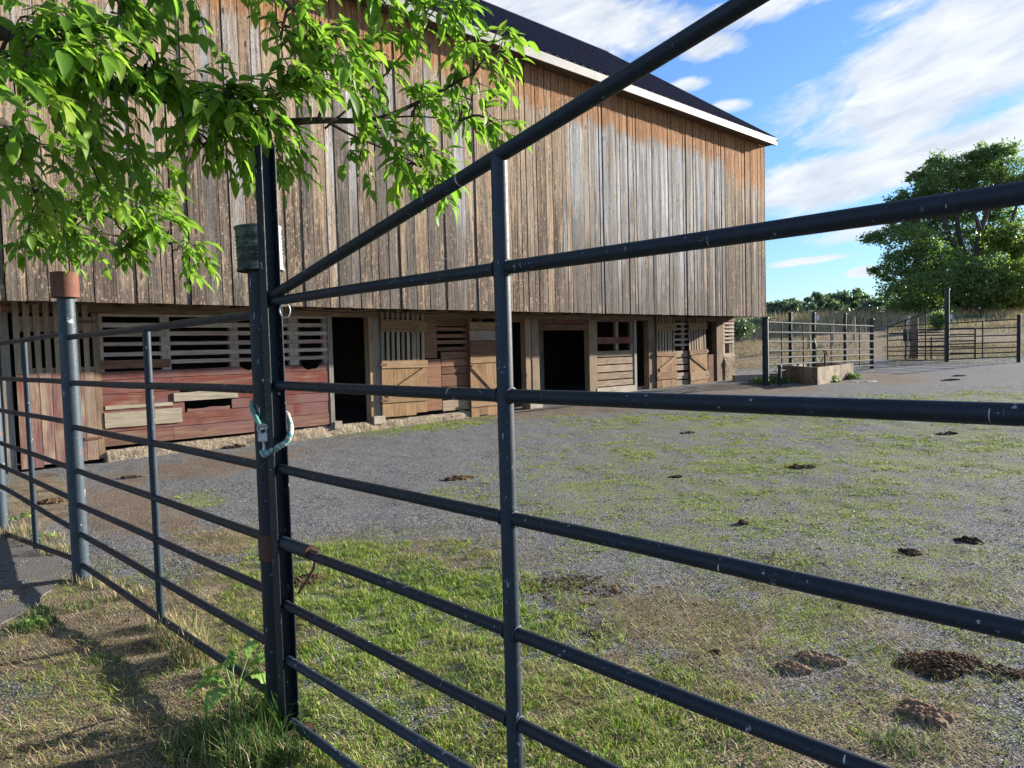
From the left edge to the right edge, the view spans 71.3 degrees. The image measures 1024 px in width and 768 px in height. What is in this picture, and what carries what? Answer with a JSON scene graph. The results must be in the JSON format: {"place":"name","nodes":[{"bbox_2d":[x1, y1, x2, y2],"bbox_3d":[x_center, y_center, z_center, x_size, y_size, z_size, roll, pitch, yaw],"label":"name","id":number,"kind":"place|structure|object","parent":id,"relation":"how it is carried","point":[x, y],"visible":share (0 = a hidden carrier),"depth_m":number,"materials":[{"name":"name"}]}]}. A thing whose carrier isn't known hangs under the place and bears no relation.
{"place":"outdoors","nodes":[
{"label":"outdoors","id":0,"kind":"place"},
{"bbox_2d":[0,535,70,625],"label":"path","id":1,"kind":"structure","parent":0,"point":[44,568],"depth_m":5.55,"materials":[{"name":"concrete"}]},
{"bbox_2d":[192,536,799,767],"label":"lawn grass","id":2,"kind":"structure","parent":0,"point":[438,591],"depth_m":3.66,"materials":[{"name":"green plant"}]},
{"bbox_2d":[0,313,1023,767],"bbox_3d":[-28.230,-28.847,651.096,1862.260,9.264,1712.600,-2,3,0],"label":"ground","id":3,"kind":"structure","parent":0,"point":[408,459],"depth_m":6.02,"materials":[{"name":"grey gravel"}]},
{"bbox_2d":[0,392,8,531],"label":"pipe post","id":4,"kind":"object","parent":3,"relation":"on","point":[3,509],"visible":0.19,"depth_m":6.78,"materials":[{"name":"grey metal"}]},
{"bbox_2d":[8,512,30,522],"bbox_3d":[-4.963,1.367,7.215,0.266,0.120,0.214,-3,3,-35],"label":"broadleaf weed","id":5,"kind":"object","parent":3,"relation":"on","point":[15,518],"visible":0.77,"depth_m":7.21,"materials":[{"name":"green plant"}]},
{"bbox_2d":[21,615,42,623],"bbox_3d":[-3.005,1.491,4.472,0.137,0.051,0.132,1,4,41],"label":"broadleaf weed","id":6,"kind":"object","parent":3,"relation":"on","point":[31,620],"visible":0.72,"depth_m":4.48,"materials":[{"name":"green plant"}]},
{"bbox_2d":[30,532,57,538],"bbox_3d":[-4.344,1.411,6.620,0.226,0.070,0.177,1,4,39],"label":"broadleaf weed","id":7,"kind":"object","parent":3,"relation":"on","point":[52,534],"visible":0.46,"depth_m":6.60,"materials":[{"name":"green plant"}]},
{"bbox_2d":[37,497,67,504],"bbox_3d":[-5.364,1.360,8.337,0.330,0.065,0.310,-2,3,0],"label":"manure pile","id":8,"kind":"object","parent":3,"relation":"on","point":[53,500],"visible":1,"depth_m":8.27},
{"bbox_2d":[49,271,89,581],"bbox_3d":[-3.268,0.356,5.319,0.188,2.359,0.188,-2,3,0],"label":"pipe post","id":9,"kind":"object","parent":3,"relation":"on","point":[64,291],"visible":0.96,"depth_m":5.27,"materials":[{"name":"grey metal"}]},
{"bbox_2d":[0,332,70,560],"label":"pipe fence","id":10,"kind":"object","parent":9,"relation":"attached to","point":[26,380],"visible":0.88,"depth_m":6.03,"materials":[{"name":"grey metal"}]},
{"bbox_2d":[67,311,265,693],"bbox_3d":[-2.166,0.531,4.243,3.085,1.765,0.045,1,4,45],"label":"pipe fence","id":11,"kind":"object","parent":9,"relation":"attached to","point":[150,441],"visible":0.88,"depth_m":4.10,"materials":[{"name":"grey metal"}]},
{"bbox_2d":[121,475,144,478],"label":"manure pile","id":12,"kind":"object","parent":3,"relation":"on","point":[131,476],"visible":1,"depth_m":10.01,"materials":[{"name":"brown soil"}]},
{"bbox_2d":[184,639,265,713],"bbox_3d":[-1.287,1.382,3.299,0.442,0.300,0.327,-2,3,0],"label":"broadleaf weed","id":13,"kind":"object","parent":3,"relation":"on","point":[215,694],"visible":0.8,"depth_m":3.33,"materials":[{"name":"green plant"}]},
{"bbox_2d":[222,444,245,448],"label":"manure pile","id":14,"kind":"object","parent":3,"relation":"on","point":[235,446],"visible":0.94,"depth_m":12.79,"materials":[{"name":"brown soil"}]},
{"bbox_2d":[234,223,283,725],"bbox_3d":[-1.071,0.449,3.156,0.201,2.268,0.196,-2,3,0],"label":"pipe post","id":15,"kind":"object","parent":3,"relation":"on","point":[246,241],"visible":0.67,"depth_m":3.10,"materials":[{"name":"black metal"}]},
{"bbox_2d":[249,399,293,457],"bbox_3d":[-1.042,0.185,3.107,0.177,0.246,0.260,-3,3,-23],"label":"rope","id":16,"kind":"object","parent":15,"relation":"attached to","point":[282,444],"visible":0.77,"depth_m":3.04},
{"bbox_2d":[257,423,267,432],"bbox_3d":[-1.059,0.192,3.040,0.060,0.049,0.021,0,3,27],"label":"steel ring","id":17,"kind":"object","parent":16,"relation":"hanging from","point":[265,425],"visible":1,"depth_m":3.04,"materials":[{"name":"silver metal"}]},
{"bbox_2d":[258,426,267,450],"bbox_3d":[-1.059,0.231,3.039,0.042,0.109,0.020,-2,3,0],"label":"padlock","id":18,"kind":"object","parent":17,"relation":"hanging from","point":[262,437],"visible":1,"depth_m":3.03,"materials":[{"name":"silver metal"}]},
{"bbox_2d":[0,0,540,294],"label":"box elder tree","id":19,"kind":"object","parent":3,"relation":"on","point":[57,74],"visible":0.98,"depth_m":3.13,"materials":[{"name":"green plant"}]},
{"bbox_2d":[294,573,325,585],"bbox_3d":[-1.492,1.423,5.256,0.232,0.056,0.256,-2,3,-14],"label":"manure pile","id":20,"kind":"object","parent":3,"relation":"on","point":[302,577],"visible":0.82,"depth_m":5.23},
{"bbox_2d":[0,0,777,472],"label":"barn","id":21,"kind":"structure","parent":3,"relation":"on","point":[648,156],"depth_m":15.29,"materials":[{"name":"brown wood"}]},
{"bbox_2d":[11,301,101,469],"bbox_3d":[-7.016,-0.011,11.053,1.100,2.544,0.064,-4,4,-43],"label":"door","id":22,"kind":"structure","parent":21,"relation":"in","point":[53,447],"depth_m":10.94,"materials":[{"name":"wood"}]},
{"bbox_2d":[380,311,427,416],"bbox_3d":[-2.317,-0.441,15.336,1.226,2.258,0.061,-3,3,-43],"label":"door","id":23,"kind":"structure","parent":21,"relation":"in","point":[403,372],"depth_m":15.32,"materials":[{"name":"brown wood"}]},
{"bbox_2d":[469,322,496,416],"bbox_3d":[-0.605,-0.352,16.904,1.011,2.231,0.048,-4,4,-43],"label":"door","id":24,"kind":"structure","parent":21,"relation":"in","point":[483,375],"depth_m":16.81,"materials":[{"name":"brown wood"}]},
{"bbox_2d":[656,316,676,387],"bbox_3d":[4.726,-0.965,21.849,1.069,2.256,0.061,-3,3,-43],"label":"door","id":25,"kind":"structure","parent":21,"relation":"in","point":[666,373],"depth_m":21.84,"materials":[{"name":"brown wood"}]},
{"bbox_2d":[688,317,709,383],"bbox_3d":[6.039,-1.041,23.068,1.088,2.252,0.061,-7,6,-43],"label":"door","id":26,"kind":"structure","parent":21,"relation":"in","point":[698,366],"depth_m":23.03,"materials":[{"name":"brown wood"}]},
{"bbox_2d":[443,474,474,480],"bbox_3d":[-0.673,1.195,9.134,0.408,0.057,0.302,-2,3,0],"label":"manure pile","id":27,"kind":"object","parent":3,"relation":"on","point":[460,477],"visible":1,"depth_m":9.08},
{"bbox_2d":[0,518,1013,767],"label":"grass","id":28,"kind":"structure","parent":3,"relation":"on","point":[250,726],"depth_m":3.09,"materials":[{"name":"green plant"}]},
{"bbox_2d":[0,434,1023,767],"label":"pebbles","id":29,"kind":"object","parent":3,"relation":"on","point":[550,582],"visible":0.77,"depth_m":5.21,"materials":[{"name":"stone"}]},
{"bbox_2d":[0,455,1023,767],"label":"soil crumbs","id":30,"kind":"object","parent":3,"relation":"on","point":[578,595],"visible":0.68,"depth_m":4.95,"materials":[{"name":"soil"}]},
{"bbox_2d":[519,574,628,598],"bbox_3d":[0.434,1.406,4.963,0.834,0.032,0.553,-2,3,0],"label":"manure pile","id":31,"kind":"object","parent":3,"relation":"on","point":[574,584],"visible":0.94,"depth_m":4.97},
{"bbox_2d":[170,386,1023,767],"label":"yard weeds","id":32,"kind":"object","parent":3,"relation":"on","point":[756,468],"visible":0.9,"depth_m":8.29,"materials":[{"name":"green plant"}]},
{"bbox_2d":[584,629,610,639],"bbox_3d":[0.493,1.452,4.160,0.153,0.022,0.140,-4,4,-41],"label":"manure pile","id":33,"kind":"object","parent":3,"relation":"on","point":[594,636],"visible":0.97,"depth_m":4.14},
{"bbox_2d":[254,0,1023,767],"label":"pipe gate","id":34,"kind":"structure","parent":3,"relation":"on","point":[504,396],"depth_m":1.96,"materials":[{"name":"black metal"}]},
{"bbox_2d":[279,304,290,318],"bbox_3d":[-0.933,-0.301,2.932,0.046,0.065,0.006,-3,3,-19],"label":"wire ring","id":35,"kind":"object","parent":34,"relation":"hanging from","point":[280,311],"visible":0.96,"depth_m":2.93,"materials":[{"name":"silver metal"}]},
{"bbox_2d":[668,475,681,477],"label":"manure pile","id":36,"kind":"object","parent":3,"relation":"on","point":[676,476],"visible":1,"depth_m":8.75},
{"bbox_2d":[708,649,723,654],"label":"manure pile","id":37,"kind":"object","parent":3,"relation":"on","point":[718,651],"visible":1,"depth_m":3.85,"materials":[{"name":"brown soil"}]},
{"bbox_2d":[738,519,748,524],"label":"manure pile","id":38,"kind":"object","parent":3,"relation":"on","point":[742,522],"visible":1,"depth_m":6.49,"materials":[{"name":"brown soil"}]},
{"bbox_2d":[733,317,759,341],"bbox_3d":[12.680,-3.121,39.842,2.379,1.720,2.067,-2,3,0],"label":"scrub bush","id":39,"kind":"object","parent":3,"relation":"on","point":[741,329],"visible":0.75,"depth_m":39.62,"materials":[{"name":"green plant"}]},
{"bbox_2d":[732,373,777,380],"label":"kerb wall","id":40,"kind":"structure","parent":3,"relation":"on","point":[745,377],"depth_m":23.50,"materials":[{"name":"concrete"}]},
{"bbox_2d":[735,316,775,326],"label":"scrub bush","id":41,"kind":"object","parent":3,"relation":"on","point":[754,319],"visible":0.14,"depth_m":51.42,"materials":[{"name":"green plant"}]},
{"bbox_2d":[761,317,768,385],"bbox_3d":[7.382,-0.928,20.789,0.225,2.049,0.225,-2,3,0],"label":"fence post","id":42,"kind":"object","parent":3,"relation":"on","point":[765,353],"visible":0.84,"depth_m":20.73,"materials":[{"name":"black metal"}]},
{"bbox_2d":[748,375,797,383],"bbox_3d":[7.980,-0.130,21.779,1.547,0.277,0.981,-2,3,0],"label":"weed clump","id":43,"kind":"object","parent":3,"relation":"on","point":[772,380],"visible":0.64,"depth_m":21.62,"materials":[{"name":"green plant"}]},
{"bbox_2d":[777,365,781,385],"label":"fence post","id":44,"kind":"object","parent":3,"relation":"on","point":[779,377],"visible":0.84,"depth_m":20.59,"materials":[{"name":"black metal"}]},
{"bbox_2d":[759,299,803,319],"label":"broadleaf tree","id":45,"kind":"object","parent":3,"relation":"on","point":[783,306],"visible":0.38,"depth_m":130.66,"materials":[{"name":"green plant"}]},
{"bbox_2d":[788,312,791,362],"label":"fence post","id":46,"kind":"object","parent":3,"relation":"on","point":[790,330],"visible":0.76,"depth_m":22.53,"materials":[{"name":"grey metal"}]},
{"bbox_2d":[768,320,815,328],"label":"scrub bush","id":47,"kind":"object","parent":3,"relation":"on","point":[792,325],"visible":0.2,"depth_m":49.28,"materials":[{"name":"green plant"}]},
{"bbox_2d":[775,660,812,674],"bbox_3d":[1.438,1.440,3.643,0.181,0.036,0.112,0,3,22],"label":"dung patty","id":48,"kind":"object","parent":3,"relation":"on","point":[792,667],"visible":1,"depth_m":3.62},
{"bbox_2d":[784,463,815,468],"bbox_3d":[3.624,1.034,8.982,0.384,0.070,0.194,-1,3,11],"label":"manure pile","id":49,"kind":"object","parent":3,"relation":"on","point":[794,466],"visible":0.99,"depth_m":8.94,"materials":[{"name":"brown soil"}]},
{"bbox_2d":[790,296,814,309],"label":"broadleaf tree","id":50,"kind":"object","parent":3,"relation":"on","point":[807,300],"visible":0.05,"depth_m":148.10,"materials":[{"name":"green plant"}]},
{"bbox_2d":[807,324,810,349],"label":"timber post","id":51,"kind":"object","parent":3,"relation":"on","point":[808,339],"visible":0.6,"depth_m":35.90,"materials":[{"name":"grey wood"}]},
{"bbox_2d":[811,312,815,366],"bbox_3d":[9.964,-1.265,23.579,0.138,2.203,0.138,-2,3,0],"label":"fence post","id":52,"kind":"object","parent":3,"relation":"on","point":[813,337],"visible":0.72,"depth_m":23.53,"materials":[{"name":"grey metal"}]},
{"bbox_2d":[781,363,852,384],"bbox_3d":[9.782,-0.335,22.982,1.918,0.600,5.553,1,4,41],"label":"water trough","id":53,"kind":"object","parent":3,"relation":"on","point":[819,374],"visible":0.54,"depth_m":21.44,"materials":[{"name":"concrete"}]},
{"bbox_2d":[791,291,845,317],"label":"broadleaf tree","id":54,"kind":"object","parent":3,"relation":"on","point":[821,302],"visible":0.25,"depth_m":122.81,"materials":[{"name":"green plant"}]},
{"bbox_2d":[768,321,873,371],"bbox_3d":[10.339,-1.250,23.581,7.793,1.597,0.052,-4,4,-42],"label":"pipe fence","id":55,"kind":"object","parent":3,"relation":"on","point":[830,349],"visible":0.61,"depth_m":23.25,"materials":[{"name":"grey metal"}]},
{"bbox_2d":[814,338,822,363],"bbox_3d":[9.435,-1.020,22.026,0.091,0.797,0.360,-3,3,-25],"label":"hose","id":56,"kind":"object","parent":55,"relation":"hanging from","point":[816,353],"visible":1,"depth_m":22.07,"materials":[{"name":"green rubber"}]},
{"bbox_2d":[798,649,848,666],"bbox_3d":[1.624,1.429,3.728,0.245,0.038,0.113,1,4,37],"label":"dung patty","id":57,"kind":"object","parent":3,"relation":"on","point":[818,656],"visible":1,"depth_m":3.72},
{"bbox_2d":[822,350,827,365],"bbox_3d":[9.559,-0.501,21.767,0.148,1.063,0.219,-2,3,0],"label":"standpipe","id":58,"kind":"object","parent":3,"relation":"on","point":[825,353],"visible":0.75,"depth_m":21.81,"materials":[{"name":"metal"}]},
{"bbox_2d":[831,320,833,345],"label":"timber post","id":59,"kind":"object","parent":3,"relation":"on","point":[832,321],"visible":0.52,"depth_m":36.88,"materials":[{"name":"grey wood"}]},
{"bbox_2d":[833,375,840,381],"bbox_3d":[9.573,-0.152,21.378,0.572,0.277,0.431,0,3,20],"label":"weed clump","id":60,"kind":"object","parent":3,"relation":"on","point":[836,380],"visible":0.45,"depth_m":21.30,"materials":[{"name":"green plant"}]},
{"bbox_2d":[824,291,860,311],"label":"broadleaf tree","id":61,"kind":"object","parent":3,"relation":"on","point":[847,300],"visible":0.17,"depth_m":139.17,"materials":[{"name":"green plant"}]},
{"bbox_2d":[843,313,846,362],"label":"fence post","id":62,"kind":"object","parent":3,"relation":"on","point":[844,337],"visible":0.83,"depth_m":25.03,"materials":[{"name":"grey metal"}]},
{"bbox_2d":[846,372,861,378],"bbox_3d":[10.664,-0.271,22.356,0.583,0.292,0.479,-2,3,0],"label":"weed clump","id":63,"kind":"object","parent":3,"relation":"on","point":[850,376],"visible":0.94,"depth_m":22.24,"materials":[{"name":"green plant"}]},
{"bbox_2d":[853,317,855,342],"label":"timber post","id":64,"kind":"object","parent":3,"relation":"on","point":[854,328],"visible":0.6,"depth_m":37.87,"materials":[{"name":"grey wood"}]},
{"bbox_2d":[829,317,882,323],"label":"scrub bush","id":65,"kind":"object","parent":3,"relation":"on","point":[856,321],"visible":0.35,"depth_m":49.29,"materials":[{"name":"green plant"}]},
{"bbox_2d":[837,287,875,306],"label":"broadleaf tree","id":66,"kind":"object","parent":3,"relation":"on","point":[858,291],"visible":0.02,"depth_m":154.68,"materials":[{"name":"green plant"}]},
{"bbox_2d":[849,380,876,381],"bbox_3d":[10.348,-0.071,21.167,0.980,0.080,0.565,-2,3,0],"label":"stone scatter","id":67,"kind":"object","parent":3,"relation":"on","point":[863,381],"visible":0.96,"depth_m":21.07,"materials":[{"name":"grey stone"}]},
{"bbox_2d":[850,294,889,315],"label":"broadleaf tree","id":68,"kind":"object","parent":3,"relation":"on","point":[865,301],"visible":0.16,"depth_m":130.33,"materials":[{"name":"green plant"}]},
{"bbox_2d":[869,318,873,368],"bbox_3d":[13.287,-1.468,26.377,0.175,1.904,0.175,-2,3,0],"label":"fence post","id":69,"kind":"object","parent":3,"relation":"on","point":[871,339],"visible":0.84,"depth_m":26.32,"materials":[{"name":"black metal"}]},
{"bbox_2d":[734,305,1023,372],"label":"field grass","id":70,"kind":"structure","parent":3,"relation":"on","point":[825,317],"depth_m":43.00,"materials":[{"name":"beige plant"}]},
{"bbox_2d":[903,316,910,359],"bbox_3d":[16.734,-1.892,30.266,0.334,1.975,0.120,-2,3,0],"label":"stake","id":71,"kind":"object","parent":3,"relation":"on","point":[908,330],"visible":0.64,"depth_m":30.23,"materials":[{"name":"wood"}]},
{"bbox_2d":[898,547,922,555],"bbox_3d":[3.082,1.288,5.488,0.163,0.043,0.165,-2,3,0],"label":"manure pile","id":72,"kind":"object","parent":3,"relation":"on","point":[910,551],"visible":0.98,"depth_m":5.48,"materials":[{"name":"brown soil"}]},
{"bbox_2d":[909,318,918,359],"bbox_3d":[17.197,-1.891,30.567,0.372,1.879,0.380,-2,3,0],"label":"timber post","id":73,"kind":"object","parent":3,"relation":"on","point":[914,321],"visible":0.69,"depth_m":30.44,"materials":[{"name":"grey wood"}]},
{"bbox_2d":[887,306,944,360],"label":"pipe gate","id":74,"kind":"structure","parent":3,"relation":"on","point":[905,339],"depth_m":29.46,"materials":[{"name":"grey metal"}]},
{"bbox_2d":[895,698,957,728],"bbox_3d":[1.820,1.446,3.154,0.191,0.048,0.228,-4,4,-40],"label":"dung patty","id":75,"kind":"object","parent":3,"relation":"on","point":[921,711],"visible":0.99,"depth_m":3.12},
{"bbox_2d":[883,254,971,314],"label":"broadleaf tree","id":76,"kind":"object","parent":3,"relation":"on","point":[957,303],"visible":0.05,"depth_m":62.84,"materials":[{"name":"green plant"}]},
{"bbox_2d":[855,137,1023,316],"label":"broadleaf tree","id":77,"kind":"object","parent":3,"relation":"on","point":[971,273],"visible":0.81,"depth_m":53.97,"materials":[{"name":"green plant"}]},
{"bbox_2d":[924,308,954,328],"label":"scrub bush","id":78,"kind":"object","parent":3,"relation":"on","point":[936,317],"visible":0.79,"depth_m":41.76,"materials":[{"name":"green plant"}]},
{"bbox_2d":[933,431,957,434],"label":"manure pile","id":79,"kind":"object","parent":3,"relation":"on","point":[945,433],"visible":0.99,"depth_m":11.13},
{"bbox_2d":[917,328,975,358],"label":"pipe gate","id":80,"kind":"structure","parent":3,"relation":"on","point":[931,341],"depth_m":29.36,"materials":[{"name":"black metal"}]},
{"bbox_2d":[944,289,949,361],"bbox_3d":[17.205,-2.300,28.244,0.212,2.925,0.212,-2,3,0],"label":"fence post","id":81,"kind":"object","parent":3,"relation":"on","point":[946,326],"visible":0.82,"depth_m":28.19,"materials":[{"name":"grey metal"}]},
{"bbox_2d":[949,319,1016,359],"bbox_3d":[17.941,-1.680,27.254,0.049,1.514,2.505,-3,3,-31],"label":"pipe fence","id":82,"kind":"object","parent":81,"relation":"attached to","point":[982,343],"visible":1,"depth_m":27.21,"materials":[{"name":"grey metal"}]},
{"bbox_2d":[893,649,1023,679],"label":"manure pile","id":83,"kind":"object","parent":3,"relation":"on","point":[968,659],"visible":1,"depth_m":3.58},
{"bbox_2d":[953,535,983,544],"bbox_3d":[3.669,1.251,5.741,0.215,0.058,0.143,0,3,20],"label":"manure pile","id":84,"kind":"object","parent":3,"relation":"on","point":[970,539],"visible":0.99,"depth_m":5.71,"materials":[{"name":"brown soil"}]},
{"bbox_2d":[952,312,993,320],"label":"scrub bush","id":85,"kind":"object","parent":3,"relation":"on","point":[975,317],"visible":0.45,"depth_m":48.25,"materials":[{"name":"green plant"}]},
{"bbox_2d":[958,254,1021,312],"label":"broadleaf tree","id":86,"kind":"object","parent":3,"relation":"on","point":[995,299],"depth_m":59.85,"materials":[{"name":"green plant"}]},
{"bbox_2d":[968,220,1023,312],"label":"broadleaf tree","id":87,"kind":"object","parent":3,"relation":"on","point":[1005,240],"visible":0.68,"depth_m":51.89,"materials":[{"name":"green plant"}]},
{"bbox_2d":[1016,314,1020,361],"bbox_3d":[18.577,-1.649,26.175,0.162,1.804,0.162,-2,3,0],"label":"fence post","id":88,"kind":"object","parent":3,"relation":"on","point":[1018,353],"visible":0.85,"depth_m":26.13,"materials":[{"name":"grey metal"}]},
{"bbox_2d":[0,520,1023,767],"bbox_3d":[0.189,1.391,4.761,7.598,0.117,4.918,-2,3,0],"label":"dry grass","id":89,"kind":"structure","parent":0,"point":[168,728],"depth_m":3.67,"materials":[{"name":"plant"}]},
{"bbox_2d":[484,0,1023,306],"label":"sky","id":90,"kind":"structure","parent":0,"point":[855,96],"materials":[{"name":"blue"}]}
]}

